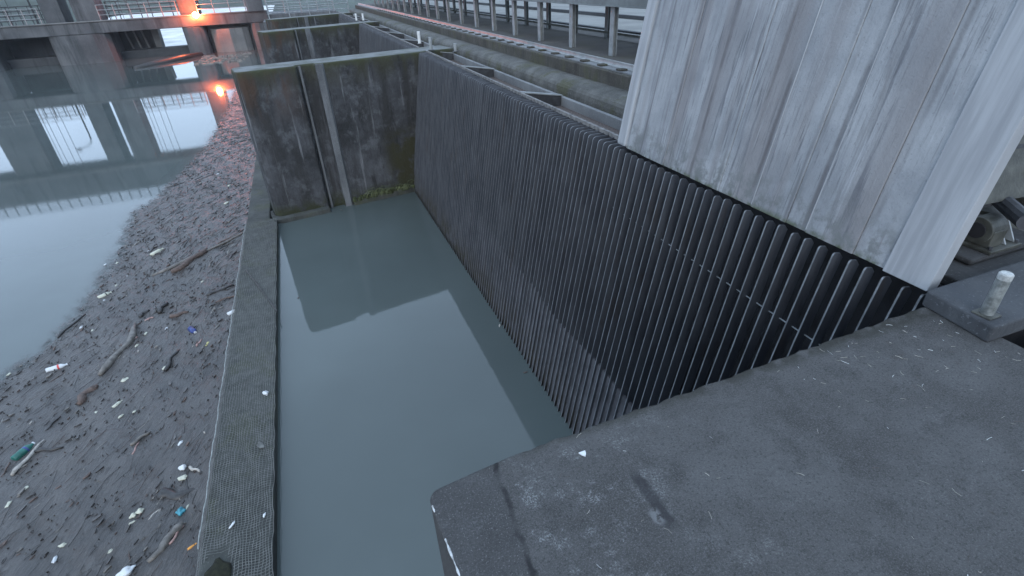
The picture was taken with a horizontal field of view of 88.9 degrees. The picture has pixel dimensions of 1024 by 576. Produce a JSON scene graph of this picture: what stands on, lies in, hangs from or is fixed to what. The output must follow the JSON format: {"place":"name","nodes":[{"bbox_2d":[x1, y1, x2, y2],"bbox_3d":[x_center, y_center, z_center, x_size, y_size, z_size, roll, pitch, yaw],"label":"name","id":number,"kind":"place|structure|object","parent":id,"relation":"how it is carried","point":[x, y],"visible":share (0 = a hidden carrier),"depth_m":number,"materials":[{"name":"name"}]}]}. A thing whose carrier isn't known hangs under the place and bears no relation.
{"place":"outdoors","nodes":[
{"label":"outdoors","id":0,"kind":"place"},
{"bbox_2d":[0,0,223,13],"bbox_3d":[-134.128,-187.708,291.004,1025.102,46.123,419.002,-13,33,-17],"label":"hills","id":1,"kind":"structure","parent":0,"point":[12,3],"depth_m":240.38,"materials":[{"name":"grey"}]},
{"bbox_2d":[108,5,273,46],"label":"white water","id":2,"kind":"structure","parent":0,"point":[173,36],"depth_m":133.82,"materials":[{"name":"white liquid"}]},
{"bbox_2d":[265,0,348,18],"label":"railing","id":3,"kind":"object","parent":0,"point":[287,6],"visible":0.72,"depth_m":37.75,"materials":[{"name":"metal"}]},
{"bbox_2d":[0,0,678,575],"bbox_3d":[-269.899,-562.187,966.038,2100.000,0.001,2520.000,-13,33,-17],"label":"water","id":4,"kind":"structure","parent":0,"point":[406,386],"depth_m":10.32,"materials":[{"name":"grey liquid"}]},
{"bbox_2d":[76,384,98,404],"bbox_3d":[-6.774,1.696,8.291,0.181,0.121,0.430,-2,31,1],"label":"log","id":5,"kind":"object","parent":4,"relation":"on","point":[81,397],"visible":1,"depth_m":8.24,"materials":[{"name":"wood"}]},
{"bbox_2d":[98,322,136,375],"bbox_3d":[-6.988,1.051,9.379,0.227,0.128,1.558,-9,32,-9],"label":"log","id":6,"kind":"object","parent":4,"relation":"on","point":[108,363],"visible":1,"depth_m":9.20,"materials":[{"name":"wood"}]},
{"bbox_2d":[115,565,135,575],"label":"float","id":7,"kind":"object","parent":4,"relation":"on","point":[126,571],"visible":1,"depth_m":5.70,"materials":[{"name":"white plastic"}]},
{"bbox_2d":[0,87,255,575],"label":"floating debris","id":8,"kind":"object","parent":4,"relation":"on","point":[94,483],"visible":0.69,"depth_m":8.16,"materials":[{"name":"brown wood"}]},
{"bbox_2d":[10,442,34,460],"bbox_3d":[-6.850,2.292,7.322,0.112,0.109,0.300,2,31,9],"label":"bottle","id":9,"kind":"object","parent":8,"relation":"on","point":[21,452],"visible":1,"depth_m":7.27,"materials":[{"name":"teal plastic"}]},
{"bbox_2d":[10,439,44,475],"bbox_3d":[-6.705,2.340,7.234,0.075,0.066,0.622,-3,31,-1],"label":"branch","id":10,"kind":"object","parent":8,"relation":"on","point":[22,463],"visible":1,"depth_m":7.16,"materials":[{"name":"beige wood"}]},
{"bbox_2d":[34,446,63,452],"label":"branch","id":11,"kind":"object","parent":8,"relation":"on","point":[45,449],"visible":1,"depth_m":7.31,"materials":[{"name":"brown wood"}]},
{"bbox_2d":[45,416,60,430],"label":"branch","id":12,"kind":"object","parent":8,"relation":"on","point":[51,423],"visible":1,"depth_m":7.77,"materials":[{"name":"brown wood"}]},
{"bbox_2d":[45,363,67,371],"bbox_3d":[-7.809,1.366,8.954,0.300,0.090,0.092,-21,35,-27],"label":"bottle","id":13,"kind":"object","parent":8,"relation":"on","point":[55,367],"visible":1,"depth_m":8.92,"materials":[{"name":"white plastic"}]},
{"bbox_2d":[57,314,85,337],"bbox_3d":[-8.517,0.725,10.067,0.079,0.063,0.788,-4,31,-1],"label":"branch","id":14,"kind":"object","parent":8,"relation":"on","point":[63,331],"visible":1,"depth_m":10.01,"materials":[{"name":"brown wood"}]},
{"bbox_2d":[97,291,111,297],"bbox_3d":[-8.614,0.152,11.036,0.092,0.090,0.260,14,35,26],"label":"bottle","id":15,"kind":"object","parent":8,"relation":"on","point":[103,295],"visible":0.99,"depth_m":11.00,"materials":[{"name":"plastic"}]},
{"bbox_2d":[135,508,143,513],"bbox_3d":[-4.564,2.738,6.397,0.086,0.084,0.076,-1,31,4],"label":"foam block","id":16,"kind":"object","parent":8,"relation":"on","point":[139,510],"depth_m":6.37,"materials":[{"name":"white plastic"}]},
{"bbox_2d":[130,431,150,445],"bbox_3d":[-5.306,2.142,7.444,0.073,0.055,0.292,12,34,24],"label":"branch","id":17,"kind":"object","parent":8,"relation":"on","point":[138,439],"visible":1,"depth_m":7.42,"materials":[{"name":"wood"}]},
{"bbox_2d":[150,248,163,254],"bbox_3d":[-8.669,-0.881,12.746,0.100,0.098,0.360,5,32,13],"label":"bottle","id":18,"kind":"object","parent":8,"relation":"on","point":[156,251],"visible":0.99,"depth_m":12.71,"materials":[{"name":"plastic"}]},
{"bbox_2d":[157,301,168,313],"bbox_3d":[-7.034,0.389,10.485,0.146,0.108,0.404,-6,31,-5],"label":"log","id":19,"kind":"object","parent":8,"relation":"on","point":[161,307],"visible":1,"depth_m":10.42,"materials":[{"name":"brown wood"}]},
{"bbox_2d":[146,521,183,562],"bbox_3d":[-3.991,2.932,6.018,0.111,0.103,0.506,4,32,11],"label":"driftwood log","id":20,"kind":"object","parent":8,"relation":"on","point":[166,539],"visible":1,"depth_m":5.99,"materials":[{"name":"wood"}]},
{"bbox_2d":[163,349,179,370],"bbox_3d":[-5.875,1.241,8.978,0.119,0.084,0.570,-7,31,-7],"label":"branch","id":21,"kind":"object","parent":8,"relation":"on","point":[168,364],"visible":1,"depth_m":8.91,"materials":[{"name":"brown wood"}]},
{"bbox_2d":[169,525,183,543],"bbox_3d":[-3.924,2.885,6.103,0.037,0.029,0.247,0,31,5],"label":"branch","id":22,"kind":"object","parent":8,"relation":"on","point":[174,538],"visible":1,"depth_m":6.06,"materials":[{"name":"brown wood"}]},
{"bbox_2d":[175,507,185,515],"bbox_3d":[-4.044,2.725,6.363,0.101,0.113,0.098,12,34,23],"label":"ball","id":23,"kind":"object","parent":8,"relation":"on","point":[180,511],"visible":1,"depth_m":6.34,"materials":[{"name":"teal plastic"}]},
{"bbox_2d":[177,474,187,480],"bbox_3d":[-4.301,2.480,6.808,0.125,0.068,0.089,-13,33,-17],"label":"foam lump","id":24,"kind":"object","parent":8,"relation":"on","point":[182,477],"visible":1,"depth_m":6.79,"materials":[{"name":"white plastic"}]},
{"bbox_2d":[170,248,207,272],"bbox_3d":[-7.516,-0.655,12.240,0.192,0.158,1.194,3,32,10],"label":"log","id":25,"kind":"object","parent":8,"relation":"on","point":[185,263],"visible":0.98,"depth_m":12.09,"materials":[{"name":"brown wood"}]},
{"bbox_2d":[188,326,196,333],"bbox_3d":[-5.957,0.796,9.736,0.220,0.098,0.100,21,38,34],"label":"bottle","id":26,"kind":"object","parent":8,"relation":"on","point":[191,329],"visible":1,"depth_m":9.70,"materials":[{"name":"blue plastic"}]},
{"bbox_2d":[188,466,199,471],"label":"branch","id":27,"kind":"object","parent":8,"relation":"on","point":[191,468],"visible":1,"depth_m":6.91,"materials":[{"name":"beige wood"}]},
{"bbox_2d":[152,231,245,275],"bbox_3d":[-7.426,-0.905,12.668,0.128,0.091,2.671,12,34,24],"label":"branch","id":28,"kind":"object","parent":8,"relation":"on","point":[183,260],"visible":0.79,"depth_m":12.20,"materials":[{"name":"wood"}]},
{"bbox_2d":[215,295,234,302],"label":"branch","id":29,"kind":"object","parent":8,"relation":"on","point":[225,298],"visible":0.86,"depth_m":10.68,"materials":[{"name":"wood"}]},
{"bbox_2d":[138,309,149,317],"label":"log","id":30,"kind":"object","parent":4,"relation":"on","point":[141,314],"visible":1,"depth_m":10.28,"materials":[{"name":"brown wood"}]},
{"bbox_2d":[133,52,202,68],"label":"log","id":31,"kind":"object","parent":4,"relation":"on","point":[174,58],"visible":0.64,"depth_m":46.96,"materials":[{"name":"brown wood"}]},
{"bbox_2d":[0,0,336,70],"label":"dam","id":32,"kind":"structure","parent":4,"relation":"in","point":[61,37],"depth_m":49.29,"materials":[{"name":"concrete"}]},
{"bbox_2d":[0,8,42,25],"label":"railing","id":33,"kind":"object","parent":32,"relation":"on","point":[20,14],"visible":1,"depth_m":45.52,"materials":[{"name":"metal"}]},
{"bbox_2d":[0,5,45,25],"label":"railing","id":34,"kind":"object","parent":32,"relation":"on","point":[23,15],"visible":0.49,"depth_m":47.87,"materials":[{"name":"metal"}]},
{"bbox_2d":[27,0,38,23],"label":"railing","id":35,"kind":"object","parent":32,"relation":"on","point":[34,15],"visible":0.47,"depth_m":47.77,"materials":[{"name":"metal"}]},
{"bbox_2d":[95,0,178,19],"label":"railing","id":36,"kind":"object","parent":32,"relation":"on","point":[146,12],"visible":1,"depth_m":48.07,"materials":[{"name":"metal"}]},
{"bbox_2d":[103,0,178,19],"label":"railing","id":37,"kind":"object","parent":32,"relation":"on","point":[139,8],"visible":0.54,"depth_m":50.54,"materials":[{"name":"metal"}]},
{"bbox_2d":[193,12,198,18],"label":"warning lamp","id":38,"kind":"object","parent":32,"relation":"attached to","point":[195,15],"visible":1,"depth_m":49.36,"materials":[{"name":"orange glass"}]},
{"bbox_2d":[194,0,245,13],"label":"railing","id":39,"kind":"object","parent":32,"relation":"on","point":[213,8],"visible":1,"depth_m":49.98,"materials":[{"name":"metal"}]},
{"bbox_2d":[265,0,334,14],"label":"railing","id":40,"kind":"object","parent":32,"relation":"on","point":[316,1],"visible":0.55,"depth_m":51.48,"materials":[{"name":"metal"}]},
{"bbox_2d":[156,487,194,499],"bbox_3d":[-4.245,2.634,6.620,0.536,0.189,0.210,-3,31,0],"label":"log","id":41,"kind":"object","parent":4,"relation":"on","point":[170,493],"visible":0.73,"depth_m":6.57,"materials":[{"name":"brown wood"}]},
{"bbox_2d":[169,311,188,317],"bbox_3d":[-6.529,0.520,10.228,0.337,0.097,0.120,-20,35,-26],"label":"log","id":42,"kind":"object","parent":4,"relation":"on","point":[178,314],"visible":1,"depth_m":10.18,"materials":[{"name":"brown wood"}]},
{"bbox_2d":[178,464,186,470],"bbox_3d":[-4.387,2.394,6.942,0.100,0.105,0.092,-13,33,-17],"label":"float","id":43,"kind":"object","parent":4,"relation":"on","point":[182,467],"visible":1,"depth_m":6.92,"materials":[{"name":"white plastic"}]},
{"bbox_2d":[185,469,188,497],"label":"branch","id":44,"kind":"object","parent":4,"relation":"on","point":[186,483],"visible":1,"depth_m":6.73,"materials":[{"name":"brown wood"}]},
{"bbox_2d":[207,284,233,295],"bbox_3d":[-6.146,0.039,10.999,0.561,0.084,0.091,-29,40,-36],"label":"log","id":45,"kind":"object","parent":4,"relation":"on","point":[215,291],"visible":1,"depth_m":10.96,"materials":[{"name":"brown wood"}]},
{"bbox_2d":[194,52,251,64],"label":"floating debris","id":46,"kind":"object","parent":4,"relation":"on","point":[220,58],"visible":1,"depth_m":47.23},
{"bbox_2d":[198,156,278,575],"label":"wall","id":47,"kind":"structure","parent":4,"relation":"in","point":[260,207],"depth_m":7.49,"materials":[{"name":"concrete"}]},
{"bbox_2d":[204,557,231,575],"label":"moss patch","id":48,"kind":"object","parent":47,"relation":"on","point":[219,567],"visible":1,"depth_m":5.56,"materials":[{"name":"green plant"}]},
{"bbox_2d":[195,218,276,575],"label":"net","id":49,"kind":"object","parent":47,"relation":"on","point":[223,400],"visible":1,"depth_m":7.29,"materials":[{"name":"metal"}]},
{"bbox_2d":[245,269,276,310],"bbox_3d":[-5.157,0.009,10.668,0.024,0.031,2.215,-24,37,-31],"label":"strap","id":50,"kind":"object","parent":49,"relation":"on","point":[261,291],"visible":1,"depth_m":10.53,"materials":[{"name":"fabric"}]},
{"bbox_2d":[257,441,264,447],"bbox_3d":[-3.389,2.120,7.042,0.157,0.009,0.087,17,36,29],"label":"scrap","id":51,"kind":"object","parent":49,"relation":"on","point":[260,444],"visible":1,"depth_m":7.03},
{"bbox_2d":[265,12,352,29],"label":"intake pier","id":52,"kind":"structure","parent":4,"relation":"in","point":[300,21],"depth_m":32.06,"materials":[{"name":"concrete"}]},
{"bbox_2d":[257,21,379,63],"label":"intake pier","id":53,"kind":"structure","parent":4,"relation":"in","point":[304,43],"depth_m":23.85,"materials":[{"name":"concrete"}]},
{"bbox_2d":[231,45,453,223],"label":"intake pier","id":54,"kind":"structure","parent":4,"relation":"in","point":[327,133],"depth_m":13.93,"materials":[{"name":"concrete"}]},
{"bbox_2d":[365,187,396,196],"bbox_3d":[-3.803,-2.781,15.015,1.120,0.241,0.367,-13,33,-17],"label":"grass tuft","id":55,"kind":"object","parent":54,"relation":"on","point":[381,191],"visible":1,"depth_m":15.07,"materials":[{"name":"green plant"}]},
{"bbox_2d":[353,184,414,201],"bbox_3d":[-3.404,-2.914,15.410,2.690,0.107,0.231,-19,35,-25],"label":"moss","id":56,"kind":"object","parent":54,"relation":"on","point":[359,198],"visible":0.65,"depth_m":15.06,"materials":[{"name":"green plant"}]},
{"bbox_2d":[391,184,412,190],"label":"grass tuft","id":57,"kind":"object","parent":56,"relation":"on","point":[404,186],"visible":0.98,"depth_m":15.39,"materials":[{"name":"green plant"}]},
{"bbox_2d":[428,37,433,50],"bbox_3d":[-2.193,-6.576,14.040,0.140,0.320,0.140,-13,33,-17],"label":"steel stub","id":58,"kind":"object","parent":54,"relation":"on","point":[430,44],"visible":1,"depth_m":14.01,"materials":[{"name":"paint"}]},
{"bbox_2d":[452,43,458,51],"bbox_3d":[-1.474,-6.251,13.558,0.140,0.200,0.140,-13,33,-17],"label":"steel stub","id":59,"kind":"object","parent":54,"relation":"on","point":[455,46],"visible":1,"depth_m":13.53,"materials":[{"name":"paint"}]},
{"bbox_2d":[353,14,621,130],"bbox_3d":[-4.578,-10.234,21.387,0.070,0.450,38.600,-13,33,-17],"label":"ledge","id":60,"kind":"object","parent":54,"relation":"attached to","point":[608,119],"visible":0.04,"depth_m":9.49,"materials":[{"name":"concrete"}]},
{"bbox_2d":[430,307,1023,575],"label":"deck","id":61,"kind":"structure","parent":4,"relation":"in","point":[841,506],"depth_m":2.00,"materials":[{"name":"concrete"}]},
{"bbox_2d":[559,320,1023,575],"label":"straw litter","id":62,"kind":"object","parent":61,"relation":"on","point":[887,427],"visible":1,"depth_m":2.43,"materials":[{"name":"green plant"}]},
{"bbox_2d":[922,260,1023,341],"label":"kerb block","id":63,"kind":"structure","parent":61,"relation":"on","point":[957,302],"depth_m":2.79,"materials":[{"name":"concrete"}]},
{"bbox_2d":[971,270,1014,320],"bbox_3d":[2.422,0.031,2.608,0.090,0.244,0.090,-13,33,-17],"label":"marker post","id":64,"kind":"object","parent":63,"relation":"on","point":[987,310],"visible":1,"depth_m":2.60,"materials":[{"name":"paint"}]},
{"bbox_2d":[611,137,1023,394],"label":"chamber wall","id":65,"kind":"structure","parent":4,"relation":"in","point":[890,296],"depth_m":4.25,"materials":[{"name":"black metal"}]},
{"bbox_2d":[335,12,360,22],"bbox_3d":[-9.994,-13.620,31.567,1.171,5.016,12.100,-13,33,-17],"label":"trash rack","id":66,"kind":"object","parent":65,"relation":"attached to","point":[344,18],"visible":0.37,"depth_m":30.35,"materials":[{"name":"metal"}]},
{"bbox_2d":[359,23,419,53],"bbox_3d":[-5.283,-7.487,20.994,1.171,5.016,12.300,-13,33,-17],"label":"trash rack","id":67,"kind":"object","parent":65,"relation":"attached to","point":[372,39],"visible":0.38,"depth_m":20.33,"materials":[{"name":"metal"}]},
{"bbox_2d":[417,31,422,43],"bbox_3d":[-2.767,-7.445,15.511,0.140,0.340,0.140,-13,33,-17],"label":"steel stub","id":68,"kind":"object","parent":65,"relation":"on","point":[418,37],"visible":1,"depth_m":15.48,"materials":[{"name":"white paint"}]},
{"bbox_2d":[450,60,619,134],"bbox_3d":[-4.961,-10.156,21.261,0.746,0.120,38.600,-13,33,-17],"label":"channel","id":69,"kind":"object","parent":65,"relation":"on","point":[602,125],"depth_m":8.53,"materials":[{"name":"grey concrete"}]},
{"bbox_2d":[373,26,389,31],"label":"cross beam","id":70,"kind":"structure","parent":69,"relation":"on","point":[384,29],"depth_m":23.01,"materials":[{"name":"paint"}]},
{"bbox_2d":[386,32,403,38],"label":"cross beam","id":71,"kind":"structure","parent":69,"relation":"on","point":[400,35],"depth_m":20.27,"materials":[{"name":"paint"}]},
{"bbox_2d":[402,39,423,46],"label":"cross beam","id":72,"kind":"structure","parent":69,"relation":"on","point":[414,42],"depth_m":17.51,"materials":[{"name":"paint"}]},
{"bbox_2d":[427,50,453,59],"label":"cross beam","id":73,"kind":"structure","parent":69,"relation":"on","point":[448,55],"depth_m":14.54,"materials":[{"name":"metal"}]},
{"bbox_2d":[461,65,493,76],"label":"cross beam","id":74,"kind":"structure","parent":69,"relation":"on","point":[486,72],"depth_m":11.74,"materials":[{"name":"metal"}]},
{"bbox_2d":[520,91,562,105],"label":"cross beam","id":75,"kind":"structure","parent":69,"relation":"on","point":[553,99],"depth_m":8.91,"materials":[{"name":"metal"}]},
{"bbox_2d":[414,50,925,433],"bbox_3d":[-0.272,-0.955,9.745,1.175,5.026,13.780,-13,33,-17],"label":"trash rack","id":76,"kind":"object","parent":65,"relation":"attached to","point":[551,221],"visible":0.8,"depth_m":6.50,"materials":[{"name":"metal"}]},
{"bbox_2d":[349,8,1023,230],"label":"walkway beam","id":77,"kind":"structure","parent":65,"relation":"on","point":[609,99],"depth_m":10.33,"materials":[{"name":"concrete"}]},
{"bbox_2d":[618,0,1023,290],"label":"leaning panel","id":78,"kind":"object","parent":77,"relation":"on","point":[886,135],"visible":0.98,"depth_m":3.40,"materials":[{"name":"paint"}]},
{"bbox_2d":[940,135,1023,284],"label":"rake machine","id":79,"kind":"object","parent":65,"relation":"on","point":[993,239],"visible":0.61,"depth_m":3.26,"materials":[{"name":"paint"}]},
{"bbox_2d":[365,2,639,64],"bbox_3d":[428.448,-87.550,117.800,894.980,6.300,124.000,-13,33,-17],"label":"ground","id":80,"kind":"structure","parent":0,"point":[593,43],"depth_m":13.56,"materials":[{"name":"grey concrete"}]},
{"bbox_2d":[355,5,1023,205],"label":"rail kerb","id":81,"kind":"structure","parent":80,"relation":"on","point":[607,77],"depth_m":10.91,"materials":[{"name":"grey concrete"}]},
{"bbox_2d":[358,3,633,75],"bbox_3d":[-3.480,-10.394,20.173,0.290,0.104,41.200,-13,33,-17],"label":"crane rail","id":82,"kind":"object","parent":81,"relation":"on","point":[613,65],"visible":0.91,"depth_m":11.19,"materials":[{"name":"metal"}]},
{"bbox_2d":[374,0,647,55],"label":"railing","id":83,"kind":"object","parent":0,"point":[610,31],"depth_m":12.43,"materials":[{"name":"metal"}]},
{"bbox_2d":[393,0,640,34],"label":"kerb wall","id":84,"kind":"structure","parent":0,"point":[602,28],"depth_m":15.42,"materials":[{"name":"concrete"}]},
{"bbox_2d":[405,0,645,31],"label":"pavement","id":85,"kind":"structure","parent":0,"point":[627,24],"depth_m":19.75,"materials":[{"name":"concrete"}]},
{"bbox_2d":[438,0,644,19],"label":"kerb wall","id":86,"kind":"structure","parent":85,"relation":"on","point":[633,17],"depth_m":19.66,"materials":[{"name":"concrete"}]}
]}

